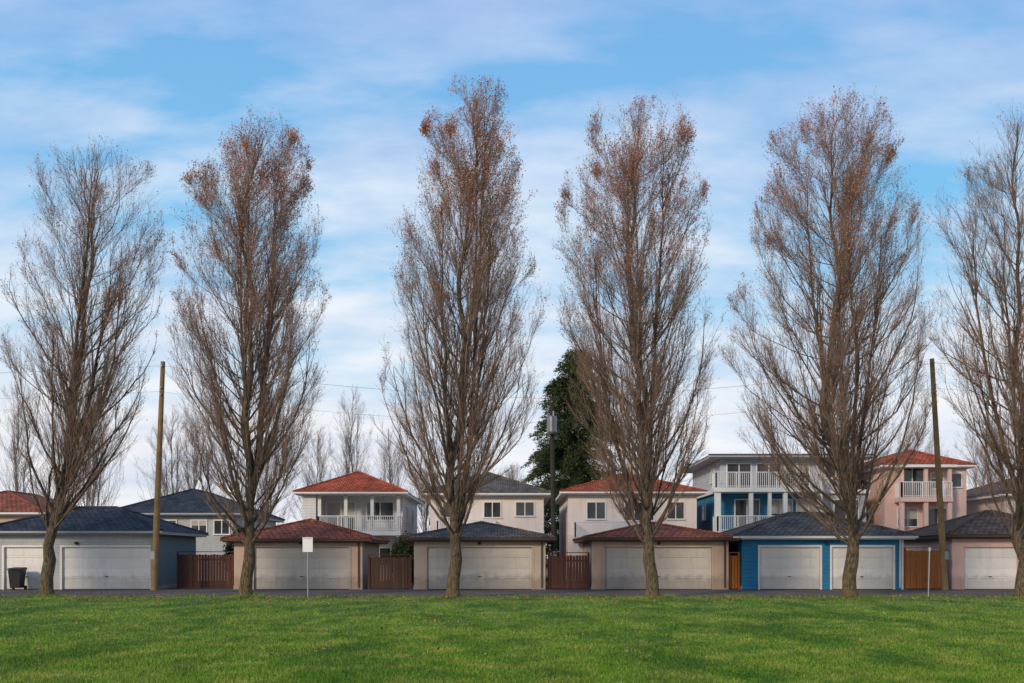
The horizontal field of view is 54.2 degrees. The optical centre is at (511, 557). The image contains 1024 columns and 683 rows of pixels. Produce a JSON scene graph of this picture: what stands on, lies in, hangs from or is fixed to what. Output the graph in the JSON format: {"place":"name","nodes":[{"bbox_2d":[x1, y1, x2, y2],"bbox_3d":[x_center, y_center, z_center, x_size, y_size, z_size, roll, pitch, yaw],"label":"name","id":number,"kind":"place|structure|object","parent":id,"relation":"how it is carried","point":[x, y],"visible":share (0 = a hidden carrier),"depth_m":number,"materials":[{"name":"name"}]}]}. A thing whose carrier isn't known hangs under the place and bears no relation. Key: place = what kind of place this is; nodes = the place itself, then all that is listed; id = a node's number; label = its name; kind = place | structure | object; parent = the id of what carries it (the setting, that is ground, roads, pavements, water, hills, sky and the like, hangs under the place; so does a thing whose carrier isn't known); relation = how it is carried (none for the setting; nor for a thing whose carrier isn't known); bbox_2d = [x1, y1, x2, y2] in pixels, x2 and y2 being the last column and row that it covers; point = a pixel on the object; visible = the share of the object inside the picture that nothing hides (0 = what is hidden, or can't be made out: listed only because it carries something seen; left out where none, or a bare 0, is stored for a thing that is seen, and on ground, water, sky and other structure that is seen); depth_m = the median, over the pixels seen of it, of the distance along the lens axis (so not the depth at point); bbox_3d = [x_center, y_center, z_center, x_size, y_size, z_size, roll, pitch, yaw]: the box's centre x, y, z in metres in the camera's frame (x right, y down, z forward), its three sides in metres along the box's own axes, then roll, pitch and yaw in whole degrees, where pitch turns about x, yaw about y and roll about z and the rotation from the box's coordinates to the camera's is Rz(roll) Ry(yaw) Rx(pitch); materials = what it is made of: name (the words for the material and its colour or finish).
{"place":"outdoors","nodes":[
{"label":"outdoors","id":0,"kind":"place"},
{"bbox_2d":[0,515,34,522],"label":"walls","id":1,"kind":"structure","parent":0,"point":[4,518],"depth_m":64.00,"materials":[{"name":"beige paint"}]},
{"bbox_2d":[0,514,39,514],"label":"fascia","id":2,"kind":"structure","parent":1,"relation":"on","point":[19,514],"depth_m":63.50,"materials":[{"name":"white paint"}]},
{"bbox_2d":[0,512,45,513],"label":"gutter","id":3,"kind":"object","parent":2,"relation":"attached to","point":[20,512],"visible":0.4,"depth_m":63.40,"materials":[{"name":"white paint"}]},
{"bbox_2d":[0,492,70,512],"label":"roof","id":4,"kind":"structure","parent":2,"relation":"on","point":[9,502],"depth_m":65.52,"materials":[{"name":"red tile"}]},
{"bbox_2d":[0,490,77,511],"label":"ridge caps","id":5,"kind":"object","parent":4,"relation":"on","point":[17,496],"visible":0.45,"depth_m":67.77,"materials":[{"name":"red tile"}]},
{"bbox_2d":[152,516,275,580],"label":"walls","id":6,"kind":"structure","parent":0,"point":[209,542],"depth_m":66.00,"materials":[{"name":"grey"}]},
{"bbox_2d":[166,520,259,534],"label":"window frame","id":7,"kind":"object","parent":6,"relation":"attached to","point":[213,525],"visible":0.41,"depth_m":65.94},
{"bbox_2d":[170,521,261,533],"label":"window glass","id":8,"kind":"object","parent":7,"relation":"in","point":[217,527],"visible":0.36,"depth_m":65.98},
{"bbox_2d":[192,521,243,525],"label":"curtains","id":9,"kind":"object","parent":7,"relation":"attached to","point":[201,523],"visible":0.68,"depth_m":65.97,"materials":[{"name":"fabric"}]},
{"bbox_2d":[149,514,283,521],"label":"fascia","id":10,"kind":"structure","parent":6,"relation":"on","point":[274,520],"depth_m":65.51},
{"bbox_2d":[142,513,239,514],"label":"gutter","id":11,"kind":"object","parent":10,"relation":"attached to","point":[188,513],"visible":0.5,"depth_m":65.40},
{"bbox_2d":[124,490,282,519],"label":"roof","id":12,"kind":"structure","parent":10,"relation":"on","point":[191,501],"depth_m":66.93,"materials":[{"name":"grey"}]},
{"bbox_2d":[122,488,284,520],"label":"ridge caps","id":13,"kind":"object","parent":12,"relation":"on","point":[198,490],"visible":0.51,"depth_m":68.64,"materials":[{"name":"blue"}]},
{"bbox_2d":[302,495,416,580],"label":"walls","id":14,"kind":"structure","parent":0,"point":[309,506],"depth_m":67.90,"materials":[{"name":"white"}]},
{"bbox_2d":[294,493,422,504],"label":"fascia","id":15,"kind":"structure","parent":14,"relation":"on","point":[408,496],"depth_m":66.93,"materials":[{"name":"white paint"}]},
{"bbox_2d":[292,492,407,493],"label":"gutter","id":16,"kind":"object","parent":15,"relation":"attached to","point":[349,492],"visible":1,"depth_m":65.77,"materials":[{"name":"white paint"}]},
{"bbox_2d":[295,472,422,501],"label":"roof","id":17,"kind":"structure","parent":15,"relation":"on","point":[358,482],"depth_m":66.72,"materials":[{"name":"red tile"}]},
{"bbox_2d":[292,471,424,502],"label":"ridge caps","id":18,"kind":"object","parent":17,"relation":"on","point":[350,474],"visible":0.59,"depth_m":67.54,"materials":[{"name":"red tile"}]},
{"bbox_2d":[326,501,414,566],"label":"window frame","id":19,"kind":"object","parent":14,"relation":"attached to","point":[341,502],"visible":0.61,"depth_m":67.84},
{"bbox_2d":[327,503,413,517],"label":"curtains","id":20,"kind":"object","parent":19,"relation":"attached to","point":[333,509],"visible":0.67,"depth_m":67.87,"materials":[{"name":"fabric"}]},
{"bbox_2d":[327,503,413,564],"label":"window glass","id":21,"kind":"object","parent":19,"relation":"in","point":[386,509],"visible":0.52,"depth_m":67.88,"materials":[{"name":"glass"}]},
{"bbox_2d":[360,531,402,535],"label":"balcony deck","id":22,"kind":"structure","parent":14,"relation":"attached to","point":[384,533],"depth_m":66.30,"materials":[{"name":"white paint"}]},
{"bbox_2d":[317,516,401,530],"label":"railing","id":23,"kind":"object","parent":22,"relation":"on","point":[387,529],"visible":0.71,"depth_m":66.36,"materials":[{"name":"metal"}]},
{"bbox_2d":[167,568,731,588],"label":"backyard grass","id":24,"kind":"structure","parent":0,"point":[546,577],"depth_m":55.86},
{"bbox_2d":[318,495,399,574],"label":"columns","id":25,"kind":"structure","parent":24,"relation":"on","point":[346,507],"depth_m":66.44,"materials":[{"name":"white paint"}]},
{"bbox_2d":[0,374,1017,531],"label":"distant trees","id":26,"kind":"object","parent":24,"relation":"on","point":[195,479],"visible":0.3,"depth_m":95.55,"materials":[{"name":"plant"}]},
{"bbox_2d":[574,543,577,581],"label":"columns","id":27,"kind":"structure","parent":24,"relation":"on","point":[575,547],"depth_m":64.62,"materials":[{"name":"paint"}]},
{"bbox_2d":[714,492,821,531],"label":"columns","id":28,"kind":"structure","parent":24,"relation":"on","point":[717,503],"depth_m":65.12,"materials":[{"name":"white paint"}]},
{"bbox_2d":[856,468,965,530],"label":"walls","id":29,"kind":"structure","parent":24,"relation":"on","point":[886,515],"depth_m":66.00,"materials":[{"name":"pink paint"}]},
{"bbox_2d":[860,468,962,526],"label":"window frame","id":30,"kind":"object","parent":29,"relation":"attached to","point":[907,508],"visible":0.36,"depth_m":65.94,"materials":[{"name":"plastic"}]},
{"bbox_2d":[861,468,960,525],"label":"window glass","id":31,"kind":"object","parent":30,"relation":"in","point":[918,476],"visible":0.42,"depth_m":65.98,"materials":[{"name":"glass"}]},
{"bbox_2d":[898,474,942,518],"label":"curtains","id":32,"kind":"object","parent":30,"relation":"attached to","point":[912,513],"visible":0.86,"depth_m":65.97,"materials":[{"name":"fabric"}]},
{"bbox_2d":[858,465,974,472],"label":"fascia","id":33,"kind":"structure","parent":29,"relation":"on","point":[868,469],"depth_m":66.29,"materials":[{"name":"white paint"}]},
{"bbox_2d":[859,452,973,469],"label":"roof","id":34,"kind":"structure","parent":33,"relation":"on","point":[921,458],"depth_m":66.64,"materials":[{"name":"red tile"}]},
{"bbox_2d":[864,449,976,464],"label":"ridge caps","id":35,"kind":"object","parent":34,"relation":"attached to","point":[927,454],"visible":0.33,"depth_m":66.79,"materials":[{"name":"red tile"}]},
{"bbox_2d":[894,497,952,502],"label":"balcony deck","id":36,"kind":"structure","parent":29,"relation":"attached to","point":[919,499],"depth_m":64.80,"materials":[{"name":"white paint"}]},
{"bbox_2d":[895,481,951,497],"bbox_3d":[26.900,-4.418,65.399,3.320,1.035,1.118,0,0,0],"label":"railing","id":37,"kind":"object","parent":36,"relation":"on","point":[945,486],"visible":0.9,"depth_m":64.87,"materials":[{"name":"white paint"}]},
{"bbox_2d":[899,467,951,530],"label":"columns","id":38,"kind":"structure","parent":24,"relation":"on","point":[925,504],"depth_m":64.94,"materials":[{"name":"pink paint"}]},
{"bbox_2d":[895,464,956,467],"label":"balcony roof","id":39,"kind":"structure","parent":38,"relation":"on","point":[928,465],"depth_m":64.70,"materials":[{"name":"white paint"}]},
{"bbox_2d":[437,520,495,528],"bbox_3d":[-2.950,-1.917,65.299,3.820,1.035,1.318,0,0,0],"label":"railing","id":40,"kind":"object","parent":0,"point":[438,524],"visible":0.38,"depth_m":64.65,"materials":[{"name":"metal"}]},
{"bbox_2d":[430,496,543,529],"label":"walls","id":41,"kind":"structure","parent":0,"point":[508,518],"depth_m":66.00,"materials":[{"name":"beige paint"}]},
{"bbox_2d":[425,495,550,505],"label":"fascia","id":42,"kind":"structure","parent":41,"relation":"on","point":[546,498],"depth_m":65.50,"materials":[{"name":"white paint"}]},
{"bbox_2d":[422,493,550,494],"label":"gutter","id":43,"kind":"object","parent":42,"relation":"attached to","point":[505,493],"visible":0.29,"depth_m":65.40,"materials":[{"name":"white paint"}]},
{"bbox_2d":[427,473,549,492],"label":"roof","id":44,"kind":"structure","parent":42,"relation":"on","point":[499,485],"depth_m":66.52,"materials":[{"name":"grey"}]},
{"bbox_2d":[423,472,550,492],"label":"ridge caps","id":45,"kind":"object","parent":44,"relation":"on","point":[515,481],"visible":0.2,"depth_m":67.27,"materials":[{"name":"grey"}]},
{"bbox_2d":[442,501,534,517],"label":"window frame","id":46,"kind":"object","parent":41,"relation":"attached to","point":[500,509],"visible":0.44,"depth_m":65.94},
{"bbox_2d":[443,502,533,516],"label":"window glass","id":47,"kind":"object","parent":46,"relation":"in","point":[529,508],"visible":0.4,"depth_m":65.98,"materials":[{"name":"glass"}]},
{"bbox_2d":[0,589,1013,596],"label":"alley road","id":48,"kind":"structure","parent":0,"point":[495,592],"depth_m":45.72,"materials":[{"name":"asphalt"}]},
{"bbox_2d":[7,567,26,589],"bbox_3d":[-24.400,1.040,49.320,0.680,1.120,0.760,0,0,0],"label":"garbage bin","id":49,"kind":"object","parent":48,"relation":"on","point":[16,575],"visible":1,"depth_m":49.04,"materials":[{"name":"black plastic"}]},
{"bbox_2d":[0,506,208,589],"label":"garage","id":50,"kind":"structure","parent":48,"relation":"on","point":[102,547],"depth_m":50.10,"materials":[{"name":"grey"}]},
{"bbox_2d":[5,547,149,588],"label":"door panels","id":51,"kind":"structure","parent":50,"relation":"in","point":[78,573],"depth_m":50.09,"materials":[{"name":"white paint"}]},
{"bbox_2d":[150,361,164,589],"bbox_3d":[-17.364,-3.999,48.962,0.718,11.211,0.382,0,0,10],"label":"utility pole","id":52,"kind":"object","parent":48,"relation":"on","point":[154,555],"visible":0.98,"depth_m":48.89,"materials":[{"name":"brown wood"}]},
{"bbox_2d":[177,551,233,588],"bbox_3d":[-15.650,0.642,51.500,3.200,1.915,0.150,0,0,0],"label":"wooden fence","id":53,"kind":"object","parent":48,"relation":"on","point":[209,571],"visible":0.88,"depth_m":51.50,"materials":[{"name":"red wood"}]},
{"bbox_2d":[220,518,389,589],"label":"garage","id":54,"kind":"structure","parent":48,"relation":"on","point":[338,557],"depth_m":50.09,"materials":[{"name":"beige paint"}]},
{"bbox_2d":[255,547,348,588],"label":"door panels","id":55,"kind":"structure","parent":54,"relation":"in","point":[270,573],"depth_m":50.09,"materials":[{"name":"beige paint"}]},
{"bbox_2d":[368,554,411,588],"bbox_3d":[-6.150,0.718,50.300,2.200,1.765,0.150,0,0,0],"label":"wooden fence","id":56,"kind":"object","parent":48,"relation":"on","point":[378,572],"visible":1,"depth_m":50.30,"materials":[{"name":"brown wood"}]},
{"bbox_2d":[402,521,556,589],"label":"garage","id":57,"kind":"structure","parent":48,"relation":"on","point":[496,556],"depth_m":50.09,"materials":[{"name":"grey paint"}]},
{"bbox_2d":[427,547,531,588],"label":"door panels","id":58,"kind":"structure","parent":57,"relation":"in","point":[495,573],"depth_m":50.10,"materials":[{"name":"beige paint"}]},
{"bbox_2d":[547,397,556,588],"bbox_3d":[2.028,-3.250,50.340,0.543,9.704,0.820,0,0,0],"label":"utility pole","id":59,"kind":"object","parent":48,"relation":"on","point":[551,424],"visible":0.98,"depth_m":50.49,"materials":[{"name":"grey wood"}]},
{"bbox_2d":[548,552,589,588],"bbox_3d":[2.850,0.667,50.300,2.100,1.865,0.150,0,0,0],"label":"wooden fence","id":60,"kind":"object","parent":48,"relation":"on","point":[561,560],"visible":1,"depth_m":50.30,"materials":[{"name":"red wood"}]},
{"bbox_2d":[572,522,741,589],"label":"garage","id":61,"kind":"structure","parent":48,"relation":"on","point":[689,558],"depth_m":50.09,"materials":[{"name":"beige paint"}]},
{"bbox_2d":[605,547,710,588],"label":"door panels","id":62,"kind":"structure","parent":61,"relation":"in","point":[620,573],"depth_m":50.09,"materials":[{"name":"beige paint"}]},
{"bbox_2d":[728,552,739,588],"bbox_3d":[11.150,0.667,50.300,0.600,1.865,0.150,0,0,0],"label":"wooden fence","id":63,"kind":"object","parent":48,"relation":"on","point":[729,571],"visible":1,"depth_m":50.30,"materials":[{"name":"brown wood"}]},
{"bbox_2d":[720,512,917,589],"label":"garage","id":64,"kind":"structure","parent":48,"relation":"on","point":[795,550],"depth_m":50.09,"materials":[{"name":"blue"}]},
{"bbox_2d":[760,547,891,588],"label":"door panels","id":65,"kind":"structure","parent":64,"relation":"in","point":[774,572],"depth_m":50.10,"materials":[{"name":"white paint"}]},
{"bbox_2d":[904,547,946,588],"bbox_3d":[20.775,0.542,50.300,2.150,2.115,0.150,0,0,0],"label":"wooden fence","id":66,"kind":"object","parent":48,"relation":"on","point":[915,569],"visible":0.76,"depth_m":50.30,"materials":[{"name":"brown wood"}]},
{"bbox_2d":[930,358,948,589],"bbox_3d":[21.062,-4.098,49.254,0.925,11.416,0.380,0,0,-6],"label":"utility pole","id":67,"kind":"object","parent":48,"relation":"on","point":[944,555],"visible":0.84,"depth_m":49.19,"materials":[{"name":"brown wood"}]},
{"bbox_2d":[2,363,1019,421],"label":"power lines","id":68,"kind":"object","parent":67,"relation":"attached to","point":[493,421],"visible":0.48,"depth_m":49.46,"materials":[{"name":"metal"}]},
{"bbox_2d":[904,510,1023,589],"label":"garage","id":69,"kind":"structure","parent":48,"relation":"on","point":[981,550],"depth_m":50.10,"materials":[{"name":"beige paint"}]},
{"bbox_2d":[964,547,1016,588],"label":"door panels","id":70,"kind":"structure","parent":69,"relation":"in","point":[977,571],"depth_m":50.09,"materials":[{"name":"white paint"}]},
{"bbox_2d":[0,593,1023,682],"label":"lawn","id":71,"kind":"structure","parent":0,"point":[791,649],"depth_m":18.82,"materials":[{"name":"green plant"}]},
{"bbox_2d":[0,134,173,596],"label":"columnar tree","id":72,"kind":"object","parent":71,"relation":"on","point":[71,448],"visible":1,"depth_m":39.51,"materials":[{"name":"brown plant"}]},
{"bbox_2d":[159,105,332,596],"bbox_3d":[-10.636,-8.152,39.965,6.872,19.557,6.484,0,0,0],"label":"columnar tree","id":73,"kind":"object","parent":71,"relation":"on","point":[250,315],"visible":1,"depth_m":39.45,"materials":[{"name":"brown plant"}]},
{"bbox_2d":[303,537,312,596],"bbox_3d":[-8.100,0.400,39.681,0.400,2.400,0.098,0,0,0],"label":"street sign","id":74,"kind":"object","parent":71,"relation":"on","point":[307,544],"visible":0.91,"depth_m":39.64,"materials":[{"name":"metal"}]},
{"bbox_2d":[368,72,552,596],"bbox_3d":[-2.039,-8.899,40.088,7.426,21.044,6.654,0,0,0],"label":"columnar tree","id":75,"kind":"object","parent":71,"relation":"on","point":[454,450],"visible":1,"depth_m":39.39,"materials":[{"name":"brown plant"}]},
{"bbox_2d":[1,591,1023,659],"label":"fallen leaves","id":76,"kind":"object","parent":71,"relation":"on","point":[382,596],"visible":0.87,"depth_m":37.43,"materials":[{"name":"brown plant"}]},
{"bbox_2d":[551,92,724,596],"bbox_3d":[5.039,-8.525,39.982,6.910,20.313,6.828,0,0,0],"label":"columnar tree","id":77,"kind":"object","parent":71,"relation":"on","point":[644,417],"visible":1,"depth_m":39.38,"materials":[{"name":"brown plant"}]},
{"bbox_2d":[712,82,946,596],"bbox_3d":[12.663,-8.536,40.112,8.377,20.343,8.577,0,0,36],"label":"columnar tree","id":78,"kind":"object","parent":71,"relation":"on","point":[832,376],"visible":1,"depth_m":39.37,"materials":[{"name":"brown plant"}]},
{"bbox_2d":[928,547,930,596],"bbox_3d":[16.681,0.600,40.000,0.118,2.001,0.080,0,0,0],"label":"marker post","id":79,"kind":"object","parent":71,"relation":"on","point":[929,549],"visible":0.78,"depth_m":39.98,"materials":[{"name":"metal"}]},
{"bbox_2d":[918,99,1023,596],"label":"columnar tree","id":80,"kind":"object","parent":71,"relation":"on","point":[1011,364],"visible":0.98,"depth_m":39.95,"materials":[{"name":"brown plant"}]},
{"bbox_2d":[0,0,1023,557],"label":"sky","id":81,"kind":"structure","parent":0,"point":[163,80],"materials":[{"name":"blue"}]},
{"bbox_2d":[573,521,628,537],"bbox_3d":[5.800,-1.817,65.260,3.520,1.035,1.440,0,0,0],"label":"railing","id":82,"kind":"object","parent":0,"point":[579,535],"visible":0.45,"depth_m":64.56,"materials":[{"name":"metal"}]},
{"bbox_2d":[559,495,696,581],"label":"walls","id":83,"kind":"structure","parent":0,"point":[572,508],"depth_m":66.00,"materials":[{"name":"white paint"}]},
{"bbox_2d":[556,491,705,504],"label":"fascia","id":84,"kind":"structure","parent":83,"relation":"on","point":[560,497],"depth_m":65.50,"materials":[{"name":"white paint"}]},
{"bbox_2d":[555,475,701,497],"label":"roof","id":85,"kind":"structure","parent":84,"relation":"on","point":[590,487],"depth_m":66.40,"materials":[{"name":"red tile"}]},
{"bbox_2d":[559,473,707,491],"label":"ridge caps","id":86,"kind":"object","parent":85,"relation":"attached to","point":[634,475],"visible":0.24,"depth_m":66.55,"materials":[{"name":"red tile"}]},
{"bbox_2d":[559,492,707,492],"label":"gutter","id":87,"kind":"object","parent":84,"relation":"attached to","point":[636,492],"visible":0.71,"depth_m":65.40,"materials":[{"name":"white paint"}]},
{"bbox_2d":[586,501,685,520],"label":"window frame","id":88,"kind":"object","parent":83,"relation":"attached to","point":[634,511],"visible":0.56,"depth_m":65.94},
{"bbox_2d":[587,502,683,519],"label":"window glass","id":89,"kind":"object","parent":88,"relation":"in","point":[591,510],"visible":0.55,"depth_m":65.98,"materials":[{"name":"glass"}]},
{"bbox_2d":[697,494,807,530],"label":"walls","id":90,"kind":"structure","parent":0,"point":[727,504],"depth_m":66.60,"materials":[{"name":"blue"}]},
{"bbox_2d":[711,488,822,531],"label":"balcony deck","id":91,"kind":"structure","parent":90,"relation":"attached to","point":[747,490],"depth_m":65.00,"materials":[{"name":"white paint"}]},
{"bbox_2d":[712,472,821,530],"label":"railing","id":92,"kind":"object","parent":91,"relation":"on","point":[714,479],"visible":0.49,"depth_m":65.06,"materials":[{"name":"metal"}]},
{"bbox_2d":[693,459,865,521],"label":"walls","id":93,"kind":"structure","parent":90,"relation":"on","point":[702,481],"depth_m":67.20,"materials":[{"name":"grey"}]},
{"bbox_2d":[683,456,872,472],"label":"fascia","id":94,"kind":"structure","parent":93,"relation":"on","point":[705,461],"depth_m":67.35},
{"bbox_2d":[708,455,873,456],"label":"gutter","id":95,"kind":"object","parent":94,"relation":"attached to","point":[759,455],"visible":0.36,"depth_m":66.20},
{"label":"roof","id":96,"kind":"object","parent":94,"relation":"on","visible":0},
{"bbox_2d":[678,454,871,470],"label":"ridge caps","id":97,"kind":"object","parent":96,"relation":"attached to","point":[760,454],"visible":0.23,"depth_m":68.84,"materials":[{"name":"grey"}]},
{"bbox_2d":[701,463,858,527],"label":"window frame","id":98,"kind":"object","parent":90,"relation":"attached to","point":[759,499],"visible":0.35,"depth_m":67.14,"materials":[{"name":"plastic"}]},
{"bbox_2d":[702,464,857,525],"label":"window glass","id":99,"kind":"object","parent":98,"relation":"in","point":[740,507],"visible":0.36,"depth_m":67.18,"materials":[{"name":"glass"}]},
{"bbox_2d":[772,464,816,513],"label":"curtains","id":100,"kind":"object","parent":98,"relation":"attached to","point":[775,506],"visible":0.43,"depth_m":66.57,"materials":[{"name":"fabric"}]},
{"bbox_2d":[697,489,870,499],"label":"fascia","id":101,"kind":"structure","parent":90,"relation":"on","point":[709,493],"depth_m":66.41,"materials":[{"name":"white paint"}]},
{"bbox_2d":[966,497,1014,514],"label":"walls","id":102,"kind":"structure","parent":0,"point":[974,506],"depth_m":68.49,"materials":[{"name":"beige paint"}]},
{"bbox_2d":[966,494,1012,501],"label":"fascia","id":103,"kind":"structure","parent":102,"relation":"on","point":[979,498],"depth_m":68.01,"materials":[{"name":"white paint"}]},
{"bbox_2d":[966,480,1013,497],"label":"roof","id":104,"kind":"structure","parent":103,"relation":"on","point":[973,493],"depth_m":70.91,"materials":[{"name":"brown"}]},
{"label":"ground","id":105,"kind":"structure","parent":0,"visible":0},
{"bbox_2d":[222,524,255,575],"bbox_3d":[-15.458,-0.224,57.984,2.966,4.044,3.088,0,0,0],"label":"shrub","id":106,"kind":"object","parent":105,"relation":"on","point":[229,547],"visible":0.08,"depth_m":57.38,"materials":[{"name":"green plant"}]},
{"bbox_2d":[389,530,413,583],"bbox_3d":[-6.284,0.057,60.011,2.325,3.520,2.482,0,0,0],"label":"shrub","id":107,"kind":"object","parent":105,"relation":"on","point":[402,547],"visible":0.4,"depth_m":59.42,"materials":[{"name":"green plant"}]},
{"bbox_2d":[518,347,621,569],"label":"conifer tree","id":108,"kind":"object","parent":105,"relation":"on","point":[573,465],"visible":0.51,"depth_m":83.48,"materials":[{"name":"green plant"}]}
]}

